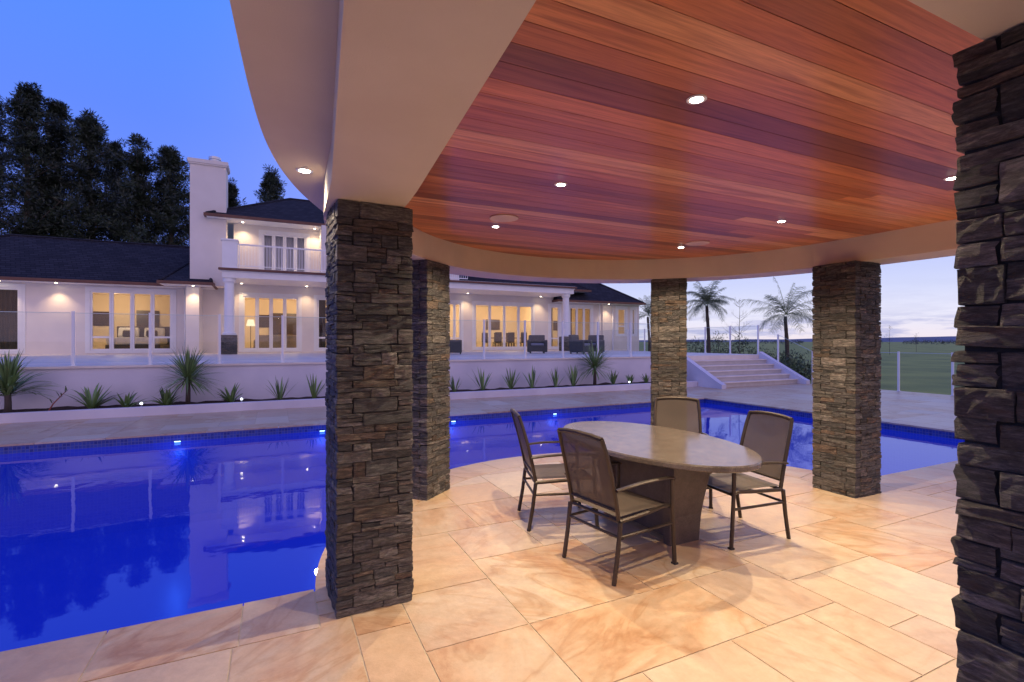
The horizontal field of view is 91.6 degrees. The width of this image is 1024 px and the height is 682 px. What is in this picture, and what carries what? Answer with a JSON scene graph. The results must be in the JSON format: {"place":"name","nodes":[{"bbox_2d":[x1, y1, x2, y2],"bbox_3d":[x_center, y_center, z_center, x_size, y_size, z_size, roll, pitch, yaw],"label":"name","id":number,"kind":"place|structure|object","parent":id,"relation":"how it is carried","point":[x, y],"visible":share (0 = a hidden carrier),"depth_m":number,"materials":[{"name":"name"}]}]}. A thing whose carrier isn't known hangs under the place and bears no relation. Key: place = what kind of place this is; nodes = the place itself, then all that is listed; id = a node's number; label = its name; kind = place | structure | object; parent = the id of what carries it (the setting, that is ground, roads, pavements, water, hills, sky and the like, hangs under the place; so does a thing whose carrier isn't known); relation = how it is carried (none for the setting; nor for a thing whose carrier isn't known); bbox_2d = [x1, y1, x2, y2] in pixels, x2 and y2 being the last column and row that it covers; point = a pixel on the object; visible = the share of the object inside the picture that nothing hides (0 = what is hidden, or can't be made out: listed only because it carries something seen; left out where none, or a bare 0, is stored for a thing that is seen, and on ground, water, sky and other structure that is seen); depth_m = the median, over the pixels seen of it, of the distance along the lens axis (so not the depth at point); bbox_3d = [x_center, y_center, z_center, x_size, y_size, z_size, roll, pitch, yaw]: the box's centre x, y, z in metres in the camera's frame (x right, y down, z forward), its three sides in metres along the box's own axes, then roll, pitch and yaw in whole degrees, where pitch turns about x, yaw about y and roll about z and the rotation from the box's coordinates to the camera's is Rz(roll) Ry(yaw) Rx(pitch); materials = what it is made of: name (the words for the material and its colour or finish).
{"place":"outdoors","nodes":[
{"label":"outdoors","id":0,"kind":"place"},
{"bbox_2d":[0,381,650,412],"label":"planting bed","id":1,"kind":"object","parent":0,"point":[120,406],"visible":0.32,"depth_m":11.85,"materials":[{"name":"brown soil"}]},
{"bbox_2d":[0,349,58,412],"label":"yucca","id":2,"kind":"object","parent":1,"relation":"on","point":[9,377],"visible":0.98,"depth_m":9.89,"materials":[{"name":"green plant"}]},
{"bbox_2d":[48,386,66,410],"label":"bare shrub","id":3,"kind":"object","parent":1,"relation":"on","point":[58,398],"visible":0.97,"depth_m":10.35,"materials":[{"name":"brown plant"}]},
{"bbox_2d":[60,383,120,408],"bbox_3d":[-8.919,1.221,10.680,1.096,0.618,0.956,0,0,-25],"label":"bedding plant","id":4,"kind":"object","parent":1,"relation":"on","point":[94,402],"visible":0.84,"depth_m":10.64,"materials":[{"name":"green plant"}]},
{"bbox_2d":[113,391,147,406],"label":"bedding plant","id":5,"kind":"object","parent":1,"relation":"on","point":[127,401],"visible":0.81,"depth_m":10.71,"materials":[{"name":"green plant"}]},
{"bbox_2d":[149,386,182,405],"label":"bedding plant","id":6,"kind":"object","parent":1,"relation":"on","point":[165,399],"visible":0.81,"depth_m":11.06,"materials":[{"name":"green plant"}]},
{"bbox_2d":[154,347,224,404],"bbox_3d":[-7.426,0.783,11.364,1.471,1.496,1.425,0,0,26],"label":"yucca","id":7,"kind":"object","parent":1,"relation":"on","point":[188,368],"visible":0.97,"depth_m":11.29,"materials":[{"name":"green plant"}]},
{"bbox_2d":[215,383,242,402],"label":"bedding plant","id":8,"kind":"object","parent":1,"relation":"on","point":[228,398],"visible":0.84,"depth_m":11.68,"materials":[{"name":"green plant"}]},
{"bbox_2d":[265,376,288,399],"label":"bedding plant","id":9,"kind":"object","parent":1,"relation":"on","point":[279,394],"visible":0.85,"depth_m":12.08,"materials":[{"name":"green plant"}]},
{"bbox_2d":[306,375,324,398],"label":"bedding plant","id":10,"kind":"object","parent":1,"relation":"on","point":[313,390],"visible":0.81,"depth_m":12.47,"materials":[{"name":"green plant"}]},
{"bbox_2d":[450,377,460,391],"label":"bedding plant","id":11,"kind":"object","parent":1,"relation":"on","point":[453,386],"visible":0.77,"depth_m":13.99,"materials":[{"name":"green plant"}]},
{"bbox_2d":[472,370,490,390],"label":"bedding plant","id":12,"kind":"object","parent":1,"relation":"on","point":[482,387],"visible":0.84,"depth_m":14.47,"materials":[{"name":"green plant"}]},
{"bbox_2d":[502,369,519,388],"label":"bedding plant","id":13,"kind":"object","parent":1,"relation":"on","point":[510,384],"visible":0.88,"depth_m":14.86,"materials":[{"name":"green plant"}]},
{"bbox_2d":[524,365,540,387],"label":"bedding plant","id":14,"kind":"object","parent":1,"relation":"on","point":[531,383],"visible":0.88,"depth_m":14.96,"materials":[{"name":"green plant"}]},
{"bbox_2d":[548,369,561,386],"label":"bedding plant","id":15,"kind":"object","parent":1,"relation":"on","point":[555,380],"visible":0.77,"depth_m":15.41,"materials":[{"name":"green plant"}]},
{"bbox_2d":[564,365,583,386],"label":"bedding plant","id":16,"kind":"object","parent":1,"relation":"on","point":[573,376],"visible":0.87,"depth_m":15.72,"materials":[{"name":"green plant"}]},
{"bbox_2d":[575,342,619,385],"bbox_3d":[2.737,0.748,16.105,1.671,1.568,1.686,0,0,-25],"label":"yucca","id":17,"kind":"object","parent":1,"relation":"on","point":[595,359],"visible":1,"depth_m":16.02,"materials":[{"name":"green plant"}]},
{"bbox_2d":[607,370,617,384],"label":"bedding plant","id":18,"kind":"object","parent":1,"relation":"on","point":[613,379],"visible":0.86,"depth_m":16.45,"materials":[{"name":"green plant"}]},
{"bbox_2d":[625,374,633,383],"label":"bedding plant","id":19,"kind":"object","parent":1,"relation":"on","point":[630,379],"visible":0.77,"depth_m":16.70,"materials":[{"name":"green plant"}]},
{"bbox_2d":[642,373,648,382],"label":"bedding plant","id":20,"kind":"object","parent":1,"relation":"on","point":[645,379],"visible":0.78,"depth_m":16.98,"materials":[{"name":"green plant"}]},
{"bbox_2d":[0,350,758,366],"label":"terrace","id":21,"kind":"structure","parent":0,"point":[93,359],"depth_m":17.79,"materials":[{"name":"stone"}]},
{"bbox_2d":[448,340,461,353],"bbox_3d":[-2.493,0.139,20.998,0.754,0.822,0.880,0,0,-6],"label":"wicker armchair","id":22,"kind":"object","parent":21,"relation":"on","point":[455,346],"visible":0.55,"depth_m":20.57,"materials":[{"name":"grey wicker"}]},
{"bbox_2d":[527,335,546,352],"bbox_3d":[1.128,0.139,22.417,0.880,0.822,0.754,0,0,0],"label":"wicker armchair","id":23,"kind":"object","parent":21,"relation":"on","point":[536,343],"visible":0.98,"depth_m":22.05,"materials":[{"name":"grey wicker"}]},
{"bbox_2d":[568,335,591,353],"bbox_3d":[2.950,0.139,21.610,0.754,0.822,0.880,0,0,35],"label":"wicker armchair","id":24,"kind":"object","parent":21,"relation":"on","point":[576,345],"visible":0.92,"depth_m":21.32,"materials":[{"name":"grey wicker"}]},
{"bbox_2d":[584,335,604,352],"bbox_3d":[3.691,0.139,22.614,0.880,0.822,0.754,0,0,34],"label":"wicker armchair","id":25,"kind":"object","parent":21,"relation":"on","point":[593,338],"visible":0.38,"depth_m":22.57,"materials":[{"name":"grey wicker"}]},
{"bbox_2d":[599,325,758,353],"bbox_3d":[7.720,-0.051,25.464,0.100,1.202,11.220,0,0,-25],"label":"glass fence","id":26,"kind":"object","parent":21,"relation":"on","point":[704,338],"visible":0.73,"depth_m":22.93,"materials":[{"name":"white paint"}]},
{"bbox_2d":[0,383,959,681],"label":"paving","id":27,"kind":"structure","parent":0,"point":[880,589],"depth_m":3.10,"materials":[{"name":"beige tile"}]},
{"bbox_2d":[510,408,599,531],"bbox_3d":[0.358,1.108,4.482,0.711,0.990,0.581,0,0,-8],"label":"patio chair","id":28,"kind":"object","parent":27,"relation":"on","point":[544,471],"visible":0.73,"depth_m":4.35,"materials":[{"name":"brown metal"}]},
{"bbox_2d":[557,428,677,585],"bbox_3d":[0.741,1.108,3.611,0.711,0.990,0.581,0,0,-34],"label":"patio chair","id":29,"kind":"object","parent":27,"relation":"on","point":[588,471],"visible":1,"depth_m":3.47,"materials":[{"name":"brown fabric"}]},
{"bbox_2d":[230,0,1023,681],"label":"pavilion","id":30,"kind":"structure","parent":27,"relation":"on","point":[668,150],"depth_m":2.55,"materials":[{"name":"beige paint"}]},
{"bbox_2d":[563,421,762,545],"bbox_3d":[1.181,1.225,4.330,1.200,0.750,2.060,0,0,-25],"label":"patio table","id":31,"kind":"object","parent":27,"relation":"on","point":[689,461],"visible":0.81,"depth_m":3.96,"materials":[{"name":"stone"}]},
{"bbox_2d":[653,397,712,508],"bbox_3d":[1.732,1.108,5.158,0.581,0.990,0.711,0,0,15],"label":"patio chair","id":32,"kind":"object","parent":27,"relation":"on","point":[681,413],"visible":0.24,"depth_m":5.44,"materials":[{"name":"brown fabric"}]},
{"bbox_2d":[686,352,809,388],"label":"terrace steps","id":33,"kind":"structure","parent":27,"relation":"on","point":[764,369],"depth_m":18.42,"materials":[{"name":"concrete"}]},
{"bbox_2d":[706,410,793,549],"bbox_3d":[1.915,1.108,4.188,0.711,0.990,0.581,0,0,-19],"label":"patio chair","id":34,"kind":"object","parent":27,"relation":"on","point":[766,436],"visible":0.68,"depth_m":4.16,"materials":[{"name":"brown fabric"}]},
{"bbox_2d":[777,334,953,395],"bbox_3d":[12.309,0.669,15.842,0.100,1.862,8.500,0,0,-25],"label":"glass fence","id":35,"kind":"object","parent":27,"relation":"on","point":[898,372],"visible":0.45,"depth_m":15.82,"materials":[{"name":"white paint"}]},
{"bbox_2d":[0,0,960,427],"label":"sky","id":36,"kind":"structure","parent":0,"point":[166,72],"materials":[{"name":"blue"}]},
{"bbox_2d":[0,399,964,453],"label":"pool basin","id":37,"kind":"object","parent":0,"point":[143,440],"visible":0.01,"depth_m":9.29,"materials":[{"name":"blue tile"}]},
{"bbox_2d":[0,403,964,651],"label":"pool water","id":38,"kind":"structure","parent":37,"relation":"in","point":[97,539],"depth_m":5.02,"materials":[{"name":"blue liquid"}]},
{"bbox_2d":[78,409,955,681],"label":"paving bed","id":39,"kind":"object","parent":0,"point":[518,612],"visible":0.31,"depth_m":2.74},
{"bbox_2d":[639,336,955,341],"bbox_3d":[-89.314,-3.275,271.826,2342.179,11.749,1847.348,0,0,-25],"label":"hills","id":40,"kind":"structure","parent":0,"point":[905,339],"depth_m":939.23,"materials":[{"name":"green plant"}]},
{"bbox_2d":[639,342,964,394],"bbox_3d":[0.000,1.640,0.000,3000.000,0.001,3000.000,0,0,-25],"label":"lawn","id":41,"kind":"structure","parent":0,"point":[922,370],"depth_m":41.85,"materials":[{"name":"green plant"}]},
{"bbox_2d":[0,96,23,234],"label":"conifer tree","id":42,"kind":"object","parent":41,"relation":"on","point":[3,140],"visible":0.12,"depth_m":46.35,"materials":[{"name":"green plant"}]},
{"bbox_2d":[0,80,94,238],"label":"conifer tree","id":43,"kind":"object","parent":41,"relation":"on","point":[26,108],"visible":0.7,"depth_m":43.40,"materials":[{"name":"green plant"}]},
{"bbox_2d":[0,97,114,239],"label":"conifer tree","id":44,"kind":"object","parent":41,"relation":"on","point":[59,107],"visible":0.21,"depth_m":46.28,"materials":[{"name":"green plant"}]},
{"bbox_2d":[35,108,129,241],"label":"conifer tree","id":45,"kind":"object","parent":41,"relation":"on","point":[88,131],"visible":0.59,"depth_m":45.23,"materials":[{"name":"green plant"}]},
{"bbox_2d":[77,137,161,240],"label":"conifer tree","id":46,"kind":"object","parent":41,"relation":"on","point":[119,150],"visible":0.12,"depth_m":49.58,"materials":[{"name":"green plant"}]},
{"bbox_2d":[77,132,183,245],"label":"conifer tree","id":47,"kind":"object","parent":41,"relation":"on","point":[140,166],"visible":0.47,"depth_m":45.30,"materials":[{"name":"green plant"}]},
{"bbox_2d":[125,145,189,245],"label":"conifer tree","id":48,"kind":"object","parent":41,"relation":"on","point":[171,196],"visible":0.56,"depth_m":46.29,"materials":[{"name":"green plant"}]},
{"bbox_2d":[174,192,189,245],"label":"conifer tree","id":49,"kind":"object","parent":41,"relation":"on","point":[185,219],"visible":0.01,"depth_m":51.04,"materials":[{"name":"green plant"}]},
{"bbox_2d":[228,177,246,207],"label":"conifer tree","id":50,"kind":"object","parent":41,"relation":"on","point":[233,193],"visible":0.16,"depth_m":53.61,"materials":[{"name":"green plant"}]},
{"bbox_2d":[254,164,287,202],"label":"conifer tree","id":51,"kind":"object","parent":41,"relation":"on","point":[271,185],"visible":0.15,"depth_m":55.54,"materials":[{"name":"green plant"}]},
{"bbox_2d":[0,156,645,354],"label":"house","id":52,"kind":"structure","parent":41,"relation":"on","point":[216,267],"depth_m":22.50,"materials":[{"name":"paint"}]},
{"bbox_2d":[0,289,17,348],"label":"curtain","id":53,"kind":"object","parent":52,"relation":"hanging from","point":[8,324],"visible":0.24,"depth_m":19.82,"materials":[{"name":"fabric"}]},
{"bbox_2d":[0,283,24,353],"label":"window","id":54,"kind":"structure","parent":52,"relation":"in","point":[4,286],"depth_m":19.64,"materials":[{"name":"white paint"}]},
{"bbox_2d":[85,286,175,352],"bbox_3d":[-16.193,-0.875,21.227,3.149,2.750,0.120,0,0,-26],"label":"window","id":55,"kind":"structure","parent":52,"relation":"in","point":[89,291],"depth_m":21.17,"materials":[{"name":"white paint"}]},
{"bbox_2d":[105,326,169,348],"bbox_3d":[-17.341,-0.075,23.127,2.100,1.250,2.120,0,0,-25],"label":"bed","id":56,"kind":"object","parent":52,"relation":"in","point":[122,340],"visible":0.7,"depth_m":23.07,"materials":[{"name":"white fabric"}]},
{"bbox_2d":[246,319,254,347],"bbox_3d":[-13.029,-0.260,24.808,0.400,1.620,0.400,0,0,-25],"label":"floor lamp","id":57,"kind":"object","parent":52,"relation":"in","point":[250,322],"visible":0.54,"depth_m":24.72,"materials":[{"name":"brown metal"}]},
{"bbox_2d":[239,292,301,351],"bbox_3d":[-11.387,-0.875,23.519,2.672,2.750,0.120,0,0,-26],"label":"window","id":58,"kind":"structure","parent":52,"relation":"in","point":[242,295],"depth_m":23.46,"materials":[{"name":"white paint"}]},
{"bbox_2d":[253,335,295,347],"bbox_3d":[-11.661,0.095,25.011,2.340,0.790,0.930,0,0,-25],"label":"sofa","id":59,"kind":"object","parent":52,"relation":"on","point":[264,341],"visible":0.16,"depth_m":24.52,"materials":[{"name":"beige fabric"}]},
{"bbox_2d":[264,235,303,271],"bbox_3d":[-10.767,-4.095,23.560,2.098,2.110,0.070,0,0,-25],"label":"curtain","id":60,"kind":"object","parent":52,"relation":"hanging from","point":[279,243],"visible":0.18,"depth_m":23.54,"materials":[{"name":"fabric"}]},
{"bbox_2d":[273,313,295,334],"bbox_3d":[-12.631,-0.950,28.055,1.800,1.200,0.080,0,0,-25],"label":"wall picture","id":61,"kind":"object","parent":52,"relation":"attached to","point":[290,324],"depth_m":27.99,"materials":[{"name":"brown wood"}]},
{"bbox_2d":[259,230,309,271],"bbox_3d":[-10.651,-4.065,23.316,2.178,2.090,0.120,0,0,-26],"label":"window","id":62,"kind":"structure","parent":52,"relation":"in","point":[306,237],"depth_m":23.26,"materials":[{"name":"white paint"}]},
{"bbox_2d":[314,295,327,350],"bbox_3d":[-9.074,-0.875,24.622,1.372,2.750,0.120,0,0,-26],"label":"window","id":63,"kind":"structure","parent":52,"relation":"in","point":[316,297],"depth_m":24.37,"materials":[{"name":"white paint"}]},
{"bbox_2d":[319,300,325,347],"bbox_3d":[-9.512,-0.785,24.779,0.450,2.630,0.070,0,0,-25],"label":"curtain","id":64,"kind":"object","parent":52,"relation":"hanging from","point":[322,323],"visible":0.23,"depth_m":24.81,"materials":[{"name":"fabric"}]},
{"bbox_2d":[448,300,463,349],"bbox_3d":[-3.182,-0.875,27.432,1.044,2.750,0.120,0,0,-26],"label":"window","id":65,"kind":"structure","parent":52,"relation":"in","point":[455,302],"depth_m":27.53,"materials":[{"name":"white paint"}]},
{"bbox_2d":[482,333,487,346],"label":"dining chair","id":66,"kind":"object","parent":52,"relation":"in","point":[486,337],"visible":0.53,"depth_m":31.70,"materials":[{"name":"brown wood"}]},
{"bbox_2d":[492,332,501,348],"bbox_3d":[-0.895,0.010,29.969,0.440,1.080,0.470,0,0,-25],"label":"dining chair","id":67,"kind":"object","parent":52,"relation":"in","point":[498,337],"visible":0.93,"depth_m":29.75,"materials":[{"name":"brown wood"}]},
{"bbox_2d":[472,301,534,349],"bbox_3d":[-0.456,-0.875,28.733,3.967,2.750,0.120,0,0,-26],"label":"window","id":68,"kind":"structure","parent":52,"relation":"in","point":[487,303],"depth_m":28.65,"materials":[{"name":"white paint"}]},
{"bbox_2d":[505,332,514,346],"bbox_3d":[-0.128,0.010,30.335,0.440,1.080,0.470,0,0,-25],"label":"dining chair","id":69,"kind":"object","parent":52,"relation":"in","point":[511,337],"visible":0.91,"depth_m":30.13,"materials":[{"name":"brown wood"}]},
{"bbox_2d":[506,333,514,346],"bbox_3d":[-0.105,0.010,32.262,0.440,1.080,0.470,0,0,-25],"label":"dining chair","id":70,"kind":"object","parent":52,"relation":"in","point":[507,340],"visible":0.27,"depth_m":32.34,"materials":[{"name":"brown wood"}]},
{"bbox_2d":[520,332,526,346],"bbox_3d":[0.639,0.010,30.701,0.440,1.080,0.470,0,0,-25],"label":"dining chair","id":71,"kind":"object","parent":52,"relation":"in","point":[522,337],"visible":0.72,"depth_m":30.47,"materials":[{"name":"brown wood"}]},
{"bbox_2d":[548,304,560,348],"bbox_3d":[2.574,-0.875,30.178,0.927,2.750,0.120,0,0,-26],"label":"window","id":72,"kind":"structure","parent":52,"relation":"in","point":[558,306],"depth_m":30.14,"materials":[{"name":"white paint"}]},
{"bbox_2d":[569,304,592,339],"bbox_3d":[4.241,-0.875,30.973,1.910,2.750,0.120,0,0,-26],"label":"window","id":73,"kind":"structure","parent":52,"relation":"in","point":[583,307],"depth_m":31.05,"materials":[{"name":"white paint"}]},
{"bbox_2d":[615,306,627,335],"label":"window","id":74,"kind":"structure","parent":52,"relation":"in","point":[625,308],"depth_m":32.17,"materials":[{"name":"white paint"}]},
{"bbox_2d":[630,306,636,335],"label":"window","id":75,"kind":"structure","parent":52,"relation":"in","point":[631,308],"depth_m":32.61,"materials":[{"name":"white paint"}]},
{"bbox_2d":[0,356,650,409],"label":"terrace wall","id":76,"kind":"structure","parent":41,"relation":"on","point":[252,379],"depth_m":12.28,"materials":[{"name":"paint"}]},
{"bbox_2d":[0,311,640,365],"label":"glass fence","id":77,"kind":"object","parent":76,"relation":"on","point":[150,338],"visible":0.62,"depth_m":12.10,"materials":[{"name":"white paint"}]},
{"bbox_2d":[0,381,697,423],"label":"planter kerb","id":78,"kind":"structure","parent":41,"relation":"on","point":[20,417],"depth_m":11.32,"materials":[{"name":"paint"}]},
{"bbox_2d":[639,295,650,350],"bbox_3d":[9.907,-0.840,36.044,3.141,5.099,2.628,0,0,-25],"label":"palm tree","id":79,"kind":"object","parent":41,"relation":"on","point":[647,312],"visible":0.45,"depth_m":35.95,"materials":[{"name":"green plant"}]},
{"bbox_2d":[686,338,716,352],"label":"garden shrub","id":80,"kind":"object","parent":41,"relation":"on","point":[696,347],"visible":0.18,"depth_m":30.88,"materials":[{"name":"green plant"}]},
{"bbox_2d":[687,280,734,352],"bbox_3d":[10.627,-0.909,27.112,2.756,5.236,2.760,0,0,-25],"label":"palm tree","id":81,"kind":"object","parent":41,"relation":"on","point":[707,300],"visible":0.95,"depth_m":26.91,"materials":[{"name":"green plant"}]},
{"bbox_2d":[689,331,741,353],"bbox_3d":[11.894,0.519,28.949,2.871,2.310,3.323,0,0,-25],"label":"garden shrub","id":82,"kind":"object","parent":41,"relation":"on","point":[715,350],"visible":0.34,"depth_m":28.98,"materials":[{"name":"green plant"}]},
{"bbox_2d":[723,299,750,353],"bbox_3d":[10.858,-0.213,24.031,1.364,3.827,1.235,0,0,14],"label":"bare sapling","id":83,"kind":"object","parent":41,"relation":"on","point":[738,327],"visible":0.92,"depth_m":24.00,"materials":[{"name":"brown plant"}]},
{"bbox_2d":[727,335,771,356],"bbox_3d":[13.256,0.719,28.091,2.853,2.344,2.987,0,0,-25],"label":"garden shrub","id":84,"kind":"object","parent":41,"relation":"on","point":[741,348],"visible":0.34,"depth_m":28.05,"materials":[{"name":"green plant"}]},
{"bbox_2d":[746,347,793,362],"bbox_3d":[11.547,1.030,22.443,2.472,1.589,2.233,0,0,15],"label":"garden shrub","id":85,"kind":"object","parent":41,"relation":"on","point":[771,352],"visible":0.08,"depth_m":22.31,"materials":[{"name":"green plant"}]},
{"bbox_2d":[739,278,813,361],"bbox_3d":[13.872,-0.921,24.752,4.045,5.266,3.961,0,0,-25],"label":"palm tree","id":86,"kind":"object","parent":41,"relation":"on","point":[785,314],"visible":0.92,"depth_m":24.93,"materials":[{"name":"green plant"}]},
{"bbox_2d":[775,350,811,377],"bbox_3d":[11.926,1.060,21.508,2.108,1.508,2.063,0,0,-25],"label":"garden shrub","id":87,"kind":"object","parent":41,"relation":"on","point":[787,355],"visible":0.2,"depth_m":21.33,"materials":[{"name":"green plant"}]},
{"bbox_2d":[782,350,811,381],"bbox_3d":[11.983,1.099,20.434,1.916,1.488,1.729,0,0,-44],"label":"garden shrub","id":88,"kind":"object","parent":41,"relation":"on","point":[797,368],"visible":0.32,"depth_m":20.40,"materials":[{"name":"green plant"}]},
{"bbox_2d":[688,338,955,344],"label":"hedgerow","id":89,"kind":"object","parent":41,"relation":"on","point":[910,342],"visible":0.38,"depth_m":267.28,"materials":[{"name":"green plant"}]},
{"bbox_2d":[885,326,890,354],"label":"bare sapling","id":90,"kind":"object","parent":41,"relation":"on","point":[888,340],"visible":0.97,"depth_m":60.00,"materials":[{"name":"brown plant"}]}
]}

